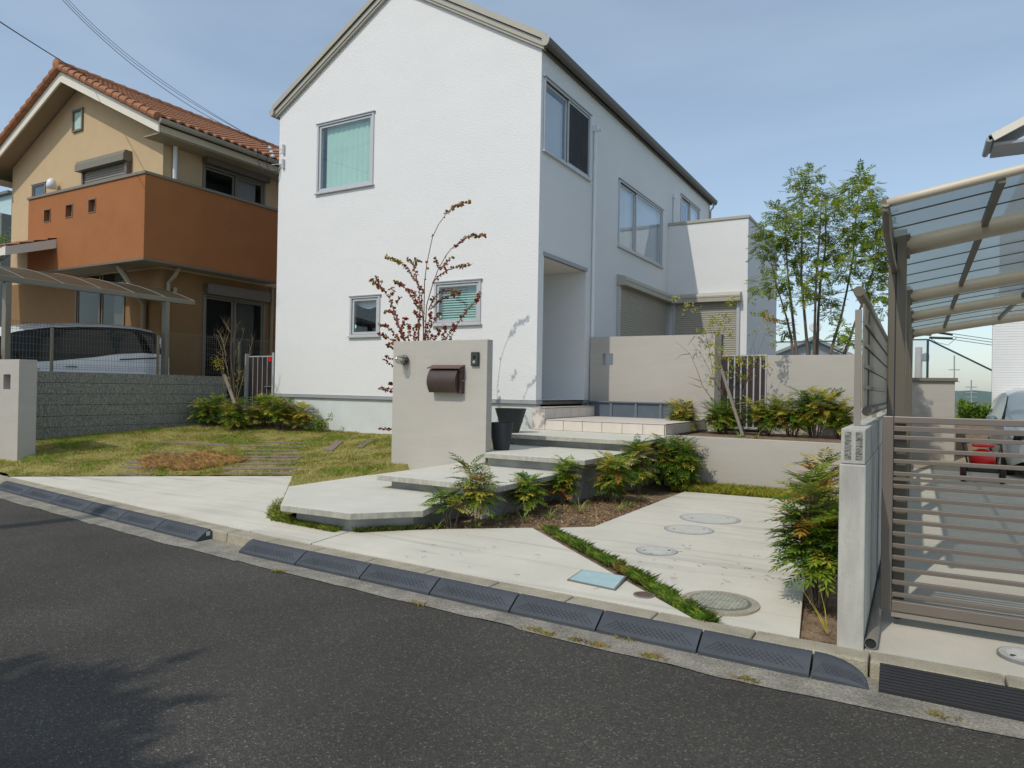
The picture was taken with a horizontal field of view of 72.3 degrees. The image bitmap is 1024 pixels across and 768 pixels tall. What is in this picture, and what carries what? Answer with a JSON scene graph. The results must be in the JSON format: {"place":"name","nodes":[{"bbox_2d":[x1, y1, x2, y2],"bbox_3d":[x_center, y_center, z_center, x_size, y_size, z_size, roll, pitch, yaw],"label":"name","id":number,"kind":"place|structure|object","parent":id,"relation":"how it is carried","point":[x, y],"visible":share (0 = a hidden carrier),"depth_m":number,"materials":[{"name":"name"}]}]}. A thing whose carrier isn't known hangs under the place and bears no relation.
{"place":"outdoors","nodes":[
{"label":"outdoors","id":0,"kind":"place"},
{"bbox_2d":[0,396,388,473],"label":"neighbour yard","id":1,"kind":"structure","parent":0,"point":[229,419],"depth_m":16.35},
{"bbox_2d":[0,323,168,374],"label":"parked van","id":2,"kind":"object","parent":1,"relation":"on","point":[105,346],"visible":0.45,"depth_m":13.65,"materials":[{"name":"white paint"}]},
{"bbox_2d":[0,266,194,374],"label":"bronze carport","id":3,"kind":"object","parent":1,"relation":"on","point":[9,276],"visible":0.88,"depth_m":13.49,"materials":[{"name":"brown"}]},
{"bbox_2d":[36,371,226,439],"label":"block wall","id":4,"kind":"structure","parent":1,"relation":"on","point":[70,404],"depth_m":13.42,"materials":[{"name":"concrete"}]},
{"bbox_2d":[5,320,274,379],"bbox_3d":[-7.072,-0.596,14.438,0.063,0.948,5.999,1,0,30],"label":"fence","id":5,"kind":"object","parent":4,"relation":"on","point":[51,351],"visible":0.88,"depth_m":13.75,"materials":[{"name":"metal"}]},
{"bbox_2d":[0,58,278,409],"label":"sand house","id":6,"kind":"structure","parent":1,"relation":"on","point":[104,179],"depth_m":17.06,"materials":[{"name":"paint"}]},
{"bbox_2d":[75,270,125,324],"bbox_3d":[-9.988,-1.195,17.464,2.422,3.485,0.705,1,0,30],"label":"window","id":7,"kind":"structure","parent":6,"relation":"in","point":[110,308],"depth_m":17.69,"materials":[{"name":"glass"}]},
{"bbox_2d":[201,292,265,402],"bbox_3d":[-7.276,-0.862,17.902,0.655,2.922,2.134,1,0,30],"label":"window","id":8,"kind":"structure","parent":6,"relation":"in","point":[215,309],"depth_m":18.00,"materials":[{"name":"glass"}]},
{"bbox_2d":[202,162,265,204],"bbox_3d":[-7.253,-4.482,17.855,0.655,1.960,2.150,1,0,30],"label":"window","id":9,"kind":"structure","parent":6,"relation":"in","point":[239,186],"depth_m":17.99,"materials":[{"name":"glass"}]},
{"bbox_2d":[0,420,492,515],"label":"lawn ground","id":10,"kind":"structure","parent":0,"point":[399,467],"depth_m":11.27,"materials":[{"name":"plant"}]},
{"bbox_2d":[0,359,36,460],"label":"pillar","id":11,"kind":"structure","parent":10,"relation":"on","point":[18,389],"depth_m":11.04,"materials":[{"name":"beige paint"}]},
{"bbox_2d":[133,449,250,470],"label":"dry groundcover","id":12,"kind":"object","parent":10,"relation":"on","point":[193,460],"visible":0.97,"depth_m":10.74,"materials":[{"name":"brown plant"}]},
{"bbox_2d":[188,392,229,425],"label":"feathery shrub","id":13,"kind":"object","parent":10,"relation":"on","point":[205,413],"visible":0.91,"depth_m":14.68,"materials":[{"name":"green plant"}]},
{"bbox_2d":[210,319,253,399],"bbox_3d":[-5.758,-0.526,14.602,1.577,1.850,0.406,1,0,30],"label":"bare sapling","id":14,"kind":"object","parent":10,"relation":"on","point":[215,362],"visible":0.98,"depth_m":14.73,"materials":[{"name":"plant"}]},
{"bbox_2d":[217,397,261,429],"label":"feathery shrub","id":15,"kind":"object","parent":10,"relation":"on","point":[238,417],"visible":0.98,"depth_m":14.41,"materials":[{"name":"green plant"}]},
{"bbox_2d":[244,353,275,421],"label":"garden gate","id":16,"kind":"structure","parent":10,"relation":"on","point":[259,377],"depth_m":15.91,"materials":[{"name":"metal"}]},
{"bbox_2d":[243,392,290,426],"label":"feathery shrub","id":17,"kind":"object","parent":10,"relation":"on","point":[257,409],"visible":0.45,"depth_m":14.83,"materials":[{"name":"green plant"}]},
{"bbox_2d":[255,393,306,429],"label":"feathery shrub","id":18,"kind":"object","parent":10,"relation":"on","point":[280,413],"visible":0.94,"depth_m":14.49,"materials":[{"name":"green plant"}]},
{"bbox_2d":[290,400,316,430],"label":"feathery shrub","id":19,"kind":"object","parent":10,"relation":"on","point":[302,418],"visible":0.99,"depth_m":14.35,"materials":[{"name":"green plant"}]},
{"bbox_2d":[369,200,486,430],"bbox_3d":[-1.628,-0.921,11.272,2.714,4.050,0.886,1,-1,36],"label":"red leaf shrub","id":20,"kind":"object","parent":10,"relation":"on","point":[418,325],"visible":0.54,"depth_m":11.12,"materials":[{"name":"plant"}]},
{"bbox_2d":[391,339,492,469],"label":"gate wall","id":21,"kind":"structure","parent":10,"relation":"on","point":[430,429],"depth_m":9.66,"materials":[{"name":"beige paint"}]},
{"bbox_2d":[426,365,464,393],"bbox_3d":[-0.910,-0.068,9.523,0.546,0.389,0.165,1,0,30],"label":"mailbox","id":22,"kind":"object","parent":21,"relation":"attached to","point":[445,378],"visible":1,"depth_m":9.45,"materials":[{"name":"brown paint"}]},
{"bbox_2d":[12,476,807,637],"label":"driveway","id":23,"kind":"structure","parent":0,"point":[534,558],"depth_m":6.28,"materials":[{"name":"concrete"}]},
{"bbox_2d":[264,497,426,532],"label":"step edge grass","id":24,"kind":"structure","parent":23,"relation":"on","point":[272,515],"depth_m":6.72,"materials":[{"name":"green plant"}]},
{"bbox_2d":[281,470,470,531],"bbox_3d":[-1.324,1.394,8.049,2.219,0.380,3.050,1,0,30],"label":"concrete step","id":25,"kind":"object","parent":23,"relation":"on","point":[366,501],"visible":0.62,"depth_m":7.05,"materials":[{"name":"concrete"}]},
{"bbox_2d":[567,570,626,590],"bbox_3d":[0.627,1.478,5.106,0.392,0.139,0.313,1,0,30],"label":"meter lid","id":26,"kind":"object","parent":23,"relation":"on","point":[613,582],"visible":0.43,"depth_m":5.09,"materials":[{"name":"blue plastic"}]},
{"bbox_2d":[636,546,677,555],"bbox_3d":[1.236,1.432,5.984,0.356,0.026,0.356,1,0,30],"label":"manhole cover","id":27,"kind":"object","parent":23,"relation":"on","point":[655,550],"visible":0.93,"depth_m":5.96,"materials":[{"name":"grey plastic"}]},
{"bbox_2d":[664,525,713,534],"bbox_3d":[1.751,1.448,6.934,0.486,0.026,0.486,1,0,30],"label":"manhole cover","id":28,"kind":"object","parent":23,"relation":"on","point":[691,529],"visible":0.94,"depth_m":6.90,"materials":[{"name":"grey plastic"}]},
{"bbox_2d":[680,513,740,523],"bbox_3d":[2.134,1.459,7.556,0.636,0.026,0.636,1,0,30],"label":"manhole cover","id":29,"kind":"object","parent":23,"relation":"on","point":[705,518],"visible":0.92,"depth_m":7.52,"materials":[{"name":"grey plastic"}]},
{"bbox_2d":[681,590,759,616],"bbox_3d":[1.373,1.442,4.623,0.500,0.030,0.500,1,0,30],"label":"manhole cover","id":30,"kind":"object","parent":23,"relation":"on","point":[726,604],"visible":0.91,"depth_m":4.58,"materials":[{"name":"concrete"}]},
{"bbox_2d":[0,400,1021,738],"bbox_3d":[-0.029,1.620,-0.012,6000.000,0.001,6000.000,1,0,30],"label":"ground","id":31,"kind":"structure","parent":0,"point":[426,606],"depth_m":11.84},
{"bbox_2d":[0,190,11,326],"bbox_3d":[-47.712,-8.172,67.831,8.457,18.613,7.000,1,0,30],"label":"house","id":32,"kind":"structure","parent":31,"relation":"on","point":[6,205],"depth_m":63.24,"materials":[{"name":"blue"}]},
{"bbox_2d":[0,475,1023,688],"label":"kerb","id":33,"kind":"structure","parent":31,"relation":"on","point":[863,662],"depth_m":4.49,"materials":[{"name":"concrete"}]},
{"bbox_2d":[776,336,853,354],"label":"gabled house","id":34,"kind":"structure","parent":31,"relation":"on","point":[824,348],"depth_m":37.08,"materials":[{"name":"grey"}]},
{"bbox_2d":[837,409,886,649],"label":"boundary wall","id":35,"kind":"structure","parent":31,"relation":"on","point":[860,499],"depth_m":3.90,"materials":[{"name":"grey concrete"}]},
{"bbox_2d":[853,286,887,425],"bbox_3d":[3.938,-0.110,7.389,0.107,0.865,7.270,1,0,30],"label":"panel fence","id":36,"kind":"object","parent":35,"relation":"on","point":[871,347],"visible":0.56,"depth_m":4.64,"materials":[{"name":"metal"}]},
{"bbox_2d":[776,339,991,377],"bbox_3d":[11.400,0.141,28.082,14.964,3.727,0.234,1,0,29],"label":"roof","id":37,"kind":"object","parent":31,"relation":"on","point":[927,360],"visible":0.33,"depth_m":25.78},
{"bbox_2d":[0,499,1023,767],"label":"road","id":38,"kind":"structure","parent":0,"point":[118,649],"depth_m":3.46,"materials":[{"name":"asphalt"}]},
{"bbox_2d":[0,491,1023,738],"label":"gutter","id":39,"kind":"object","parent":38,"relation":"on","point":[872,697],"visible":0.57,"depth_m":4.07,"materials":[{"name":"concrete"}]},
{"bbox_2d":[22,487,63,503],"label":"kerb ramp","id":40,"kind":"structure","parent":39,"relation":"on","point":[42,495],"depth_m":8.78,"materials":[{"name":"rubber"}]},
{"bbox_2d":[51,495,94,511],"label":"kerb ramp","id":41,"kind":"structure","parent":39,"relation":"on","point":[73,503],"depth_m":8.26,"materials":[{"name":"rubber"}]},
{"bbox_2d":[83,502,130,521],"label":"kerb ramp","id":42,"kind":"structure","parent":39,"relation":"on","point":[109,512],"depth_m":7.76,"materials":[{"name":"rubber"}]},
{"bbox_2d":[117,511,166,530],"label":"kerb ramp","id":43,"kind":"structure","parent":39,"relation":"on","point":[143,520],"depth_m":7.30,"materials":[{"name":"rubber"}]},
{"bbox_2d":[154,519,210,541],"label":"kerb ramp","id":44,"kind":"structure","parent":39,"relation":"on","point":[195,533],"depth_m":6.82,"materials":[{"name":"rubber"}]},
{"bbox_2d":[239,539,307,565],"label":"kerb ramp","id":45,"kind":"structure","parent":39,"relation":"on","point":[273,552],"depth_m":6.02,"materials":[{"name":"rubber"}]},
{"bbox_2d":[295,551,371,579],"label":"kerb ramp","id":46,"kind":"structure","parent":39,"relation":"on","point":[337,565],"depth_m":5.63,"materials":[{"name":"rubber"}]},
{"bbox_2d":[360,564,440,595],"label":"kerb ramp","id":47,"kind":"structure","parent":39,"relation":"on","point":[412,581],"depth_m":5.24,"materials":[{"name":"rubber"}]},
{"bbox_2d":[430,578,519,612],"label":"kerb ramp","id":48,"kind":"structure","parent":39,"relation":"on","point":[496,599],"depth_m":4.87,"materials":[{"name":"rubber"}]},
{"bbox_2d":[510,593,603,631],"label":"kerb ramp","id":49,"kind":"structure","parent":39,"relation":"on","point":[561,613],"depth_m":4.53,"materials":[{"name":"rubber"}]},
{"bbox_2d":[269,568,962,721],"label":"gutter weeds","id":50,"kind":"object","parent":39,"relation":"on","point":[646,654],"visible":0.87,"depth_m":4.10,"materials":[{"name":"green plant"}]},
{"bbox_2d":[596,610,702,653],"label":"kerb ramp","id":51,"kind":"structure","parent":39,"relation":"on","point":[663,634],"depth_m":4.19,"materials":[{"name":"rubber"}]},
{"bbox_2d":[698,630,812,677],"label":"kerb ramp","id":52,"kind":"structure","parent":39,"relation":"on","point":[764,655],"depth_m":3.87,"materials":[{"name":"rubber"}]},
{"bbox_2d":[811,651,868,689],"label":"kerb ramp","id":53,"kind":"structure","parent":39,"relation":"on","point":[830,668],"depth_m":3.66,"materials":[{"name":"rubber"}]},
{"bbox_2d":[878,663,1023,721],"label":"ribbed ramp","id":54,"kind":"structure","parent":39,"relation":"on","point":[1002,701],"depth_m":3.42,"materials":[{"name":"black rubber"}]},
{"bbox_2d":[0,0,1023,391],"label":"sky","id":55,"kind":"structure","parent":0,"point":[741,94],"materials":[{"name":"blue"}]},
{"bbox_2d":[288,483,837,644],"bbox_3d":[0.729,1.561,7.985,6.100,0.220,5.800,1,0,30],"label":"soil bed","id":56,"kind":"object","parent":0,"point":[811,628],"visible":0.14,"depth_m":7.11,"materials":[{"name":"soil"}]},
{"bbox_2d":[417,484,484,527],"bbox_3d":[-0.605,1.201,6.924,0.691,0.442,0.528,1,0,-8],"label":"feathery shrub","id":57,"kind":"object","parent":56,"relation":"on","point":[452,502],"visible":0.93,"depth_m":6.87,"materials":[{"name":"green plant"}]},
{"bbox_2d":[377,463,562,519],"bbox_3d":[-0.366,1.338,8.524,1.640,0.534,1.969,1,0,30],"label":"concrete step","id":58,"kind":"object","parent":56,"relation":"on","point":[424,478],"visible":0.43,"depth_m":7.98,"materials":[{"name":"concrete"}]},
{"bbox_2d":[444,452,506,525],"bbox_3d":[-0.364,1.058,7.059,0.738,0.736,0.600,1,0,30],"label":"feathery shrub","id":59,"kind":"object","parent":56,"relation":"on","point":[474,497],"visible":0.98,"depth_m":6.97,"materials":[{"name":"green plant"}]},
{"bbox_2d":[505,470,552,515],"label":"feathery shrub","id":60,"kind":"object","parent":56,"relation":"on","point":[528,498],"visible":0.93,"depth_m":7.62,"materials":[{"name":"green plant"}]},
{"bbox_2d":[421,494,658,529],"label":"leaf litter","id":61,"kind":"object","parent":56,"relation":"on","point":[532,518],"visible":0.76,"depth_m":7.68,"materials":[{"name":"soil"}]},
{"bbox_2d":[481,444,630,502],"bbox_3d":[0.396,1.272,9.650,2.050,0.708,1.660,1,0,30],"label":"concrete step","id":62,"kind":"object","parent":56,"relation":"on","point":[528,456],"visible":0.45,"depth_m":9.00,"materials":[{"name":"concrete"}]},
{"bbox_2d":[491,422,513,450],"bbox_3d":[-0.145,0.720,9.661,0.334,0.377,0.334,1,0,30],"label":"planter pot","id":63,"kind":"object","parent":62,"relation":"on","point":[501,433],"visible":0.97,"depth_m":9.55,"materials":[{"name":"plastic"}]},
{"bbox_2d":[544,454,583,504],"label":"feathery shrub","id":64,"kind":"object","parent":56,"relation":"on","point":[566,479],"visible":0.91,"depth_m":8.39,"materials":[{"name":"green plant"}]},
{"bbox_2d":[491,429,664,490],"bbox_3d":[1.104,1.213,10.923,2.520,0.870,1.750,1,0,30],"label":"concrete step","id":65,"kind":"object","parent":56,"relation":"on","point":[583,440],"visible":0.32,"depth_m":10.32,"materials":[{"name":"concrete"}]},
{"bbox_2d":[495,408,525,432],"bbox_3d":[-0.023,0.570,10.956,0.498,0.377,0.498,1,0,30],"label":"planter pot","id":66,"kind":"object","parent":65,"relation":"on","point":[515,416],"visible":0.84,"depth_m":10.79,"materials":[{"name":"plastic"}]},
{"bbox_2d":[532,405,704,435],"bbox_3d":[1.949,0.649,12.429,2.340,0.450,2.374,1,0,30],"label":"tiled porch","id":67,"kind":"object","parent":65,"relation":"on","point":[574,418],"visible":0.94,"depth_m":11.76,"materials":[{"name":"tile"}]},
{"bbox_2d":[586,401,692,418],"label":"low wall","id":68,"kind":"structure","parent":67,"relation":"on","point":[631,409],"depth_m":13.28,"materials":[{"name":"concrete"}]},
{"bbox_2d":[587,450,638,502],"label":"feathery shrub","id":69,"kind":"object","parent":56,"relation":"on","point":[611,478],"visible":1,"depth_m":8.60,"materials":[{"name":"green plant"}]},
{"bbox_2d":[539,524,722,622],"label":"mondo grass","id":70,"kind":"structure","parent":56,"relation":"on","point":[666,592],"depth_m":5.05,"materials":[{"name":"green plant"}]},
{"bbox_2d":[619,433,666,493],"bbox_3d":[1.676,1.077,9.422,0.739,0.804,0.719,1,0,-33],"label":"feathery shrub","id":71,"kind":"object","parent":56,"relation":"on","point":[638,459],"visible":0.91,"depth_m":9.32,"materials":[{"name":"green plant"}]},
{"bbox_2d":[649,433,707,487],"bbox_3d":[2.315,1.085,9.876,0.984,0.820,1.057,1,0,30],"label":"feathery shrub","id":72,"kind":"object","parent":56,"relation":"on","point":[675,466],"visible":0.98,"depth_m":9.69,"materials":[{"name":"green plant"}]},
{"bbox_2d":[668,479,833,498],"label":"wall foot grass","id":73,"kind":"structure","parent":56,"relation":"on","point":[714,487],"depth_m":9.47,"materials":[{"name":"green plant"}]},
{"bbox_2d":[664,435,840,497],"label":"retaining wall","id":74,"kind":"structure","parent":56,"relation":"on","point":[746,462],"depth_m":9.76,"materials":[{"name":"beige paint"}]},
{"bbox_2d":[759,460,838,607],"bbox_3d":[1.909,0.983,4.643,0.553,0.933,0.765,1,0,30],"label":"feathery shrub","id":75,"kind":"object","parent":56,"relation":"on","point":[814,551],"visible":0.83,"depth_m":4.52,"materials":[{"name":"green plant"}]},
{"bbox_2d":[783,446,840,548],"bbox_3d":[2.434,0.970,5.583,0.586,0.989,0.673,1,0,30],"label":"feathery shrub","id":76,"kind":"object","parent":56,"relation":"on","point":[809,464],"visible":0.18,"depth_m":5.56,"materials":[{"name":"green plant"}]},
{"bbox_2d":[722,428,765,432],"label":"back yard","id":77,"kind":"structure","parent":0,"point":[751,430],"depth_m":12.68,"materials":[{"name":"soil"}]},
{"bbox_2d":[257,0,776,433],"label":"white house","id":78,"kind":"structure","parent":77,"relation":"on","point":[405,125],"depth_m":14.04,"materials":[{"name":"paint"}]},
{"bbox_2d":[314,110,375,194],"bbox_3d":[-3.436,-4.743,14.487,1.620,1.504,0.163,1,0,30],"label":"window","id":79,"kind":"structure","parent":78,"relation":"in","point":[350,143],"depth_m":14.53,"materials":[{"name":"glass"}]},
{"bbox_2d":[347,294,381,337],"bbox_3d":[-2.813,-1.362,14.380,1.095,1.130,0.705,1,0,30],"label":"window","id":80,"kind":"structure","parent":78,"relation":"in","point":[371,304],"depth_m":14.27,"materials":[{"name":"metal"}]},
{"bbox_2d":[432,278,482,326],"bbox_3d":[-0.865,-1.501,13.256,1.350,1.120,0.705,1,0,30],"label":"window","id":81,"kind":"structure","parent":78,"relation":"in","point":[454,307],"depth_m":13.09,"materials":[{"name":"glass"}]},
{"bbox_2d":[542,74,592,181],"bbox_3d":[0.945,-4.724,13.238,0.405,1.610,2.200,1,0,30],"label":"window","id":82,"kind":"structure","parent":78,"relation":"in","point":[566,124],"depth_m":13.14,"materials":[{"name":"glass"}]},
{"bbox_2d":[617,178,664,268],"bbox_3d":[3.068,-3.736,16.690,0.165,1.514,3.100,1,0,30],"label":"window","id":83,"kind":"structure","parent":78,"relation":"in","point":[637,221],"depth_m":16.74,"materials":[{"name":"glass"}]},
{"bbox_2d":[680,193,700,221],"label":"window","id":84,"kind":"structure","parent":78,"relation":"in","point":[687,213],"depth_m":20.29,"materials":[{"name":"glass"}]},
{"bbox_2d":[589,334,715,431],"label":"courtyard wall","id":85,"kind":"structure","parent":77,"relation":"on","point":[647,369],"depth_m":13.40,"materials":[{"name":"beige paint"}]},
{"bbox_2d":[743,158,888,354],"bbox_3d":[5.798,-1.757,13.184,2.996,5.238,2.147,1,0,30],"label":"slender tree","id":86,"kind":"object","parent":77,"relation":"on","point":[801,257],"visible":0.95,"depth_m":13.11,"materials":[{"name":"green plant"}]},
{"bbox_2d":[685,431,840,442],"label":"raised bed soil","id":87,"kind":"structure","parent":0,"point":[827,439],"depth_m":11.35,"materials":[{"name":"soil"}]},
{"bbox_2d":[663,397,702,429],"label":"feathery shrub","id":88,"kind":"object","parent":87,"relation":"on","point":[681,412],"visible":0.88,"depth_m":12.22,"materials":[{"name":"green plant"}]},
{"bbox_2d":[714,334,723,430],"bbox_3d":[3.782,0.004,12.826,0.120,1.810,0.150,1,0,30],"label":"gate post","id":89,"kind":"object","parent":87,"relation":"on","point":[718,375],"visible":0.39,"depth_m":12.76,"materials":[{"name":"metal"}]},
{"bbox_2d":[722,354,766,429],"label":"slat gate","id":90,"kind":"structure","parent":89,"relation":"attached to","point":[756,386],"depth_m":12.54,"materials":[{"name":"metal"}]},
{"bbox_2d":[699,395,748,433],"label":"feathery shrub","id":91,"kind":"object","parent":87,"relation":"on","point":[718,417],"visible":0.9,"depth_m":11.87,"materials":[{"name":"green plant"}]},
{"bbox_2d":[670,295,780,428],"bbox_3d":[3.652,-0.388,12.087,1.812,2.336,0.677,1,0,30],"label":"staked sapling","id":92,"kind":"object","parent":87,"relation":"on","point":[754,330],"visible":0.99,"depth_m":12.02,"materials":[{"name":"green plant"}]},
{"bbox_2d":[737,393,791,435],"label":"feathery shrub","id":93,"kind":"object","parent":87,"relation":"on","point":[764,420],"visible":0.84,"depth_m":11.52,"materials":[{"name":"green plant"}]},
{"bbox_2d":[768,393,817,436],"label":"feathery shrub","id":94,"kind":"object","parent":87,"relation":"on","point":[792,420],"visible":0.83,"depth_m":11.31,"materials":[{"name":"green plant"}]},
{"bbox_2d":[784,386,845,437],"bbox_3d":[4.899,0.441,11.285,1.003,0.859,0.975,1,0,30],"label":"feathery shrub","id":95,"kind":"object","parent":87,"relation":"on","point":[816,408],"visible":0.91,"depth_m":11.13,"materials":[{"name":"green plant"}]},
{"bbox_2d":[766,355,881,436],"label":"courtyard wall","id":96,"kind":"structure","parent":87,"relation":"on","point":[801,372],"depth_m":12.00,"materials":[{"name":"beige paint"}]},
{"bbox_2d":[819,387,861,438],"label":"feathery shrub","id":97,"kind":"object","parent":87,"relation":"on","point":[842,421],"visible":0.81,"depth_m":11.02,"materials":[{"name":"green plant"}]},
{"bbox_2d":[911,378,957,460],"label":"stub wall","id":98,"kind":"structure","parent":0,"point":[933,397],"depth_m":14.99,"materials":[{"name":"beige paint"}]},
{"bbox_2d":[864,468,1023,679],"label":"neighbour driveway","id":99,"kind":"structure","parent":0,"point":[946,644],"depth_m":5.33,"materials":[{"name":"concrete"}]},
{"bbox_2d":[864,563,882,649],"bbox_3d":[2.765,1.419,5.216,0.071,0.131,3.161,1,0,30],"label":"drain pipe","id":100,"kind":"object","parent":99,"relation":"on","point":[872,632],"visible":0.62,"depth_m":4.13,"materials":[{"name":"plastic"}]},
{"bbox_2d":[880,416,1023,636],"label":"slatted driveway gate","id":101,"kind":"structure","parent":99,"relation":"on","point":[898,606],"depth_m":4.15,"materials":[{"name":"grey metal"}]},
{"bbox_2d":[882,164,1023,584],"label":"blue grey carport","id":102,"kind":"object","parent":99,"relation":"on","point":[955,252],"visible":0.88,"depth_m":5.05,"materials":[{"name":"metal"}]},
{"bbox_2d":[960,442,1005,483],"bbox_3d":[7.572,1.238,11.277,0.612,0.672,0.440,1,0,30],"label":"red tiller","id":103,"kind":"object","parent":99,"relation":"on","point":[983,460],"visible":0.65,"depth_m":11.20,"materials":[{"name":"paint"}]},
{"bbox_2d":[996,646,1023,665],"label":"manhole cover","id":104,"kind":"object","parent":99,"relation":"on","point":[1012,654],"visible":1,"depth_m":3.77,"materials":[{"name":"grey plastic"}]},
{"bbox_2d":[911,455,1023,474],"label":"gravel bed","id":105,"kind":"object","parent":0,"point":[959,459],"depth_m":13.56,"materials":[{"name":"gravel"}]},
{"bbox_2d":[955,425,987,456],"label":"brown block wall","id":106,"kind":"structure","parent":105,"relation":"on","point":[967,446],"depth_m":15.92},
{"bbox_2d":[955,398,991,418],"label":"hedge","id":107,"kind":"object","parent":105,"relation":"on","point":[969,410],"visible":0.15,"depth_m":18.75,"materials":[{"name":"green plant"}]},
{"bbox_2d":[982,117,1023,462],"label":"white siding house","id":108,"kind":"structure","parent":105,"relation":"on","point":[1007,356],"depth_m":14.73,"materials":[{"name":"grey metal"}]},
{"bbox_2d":[986,388,1023,474],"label":"silver car","id":109,"kind":"object","parent":105,"relation":"on","point":[1008,405],"visible":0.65,"depth_m":12.62,"materials":[{"name":"paint"}]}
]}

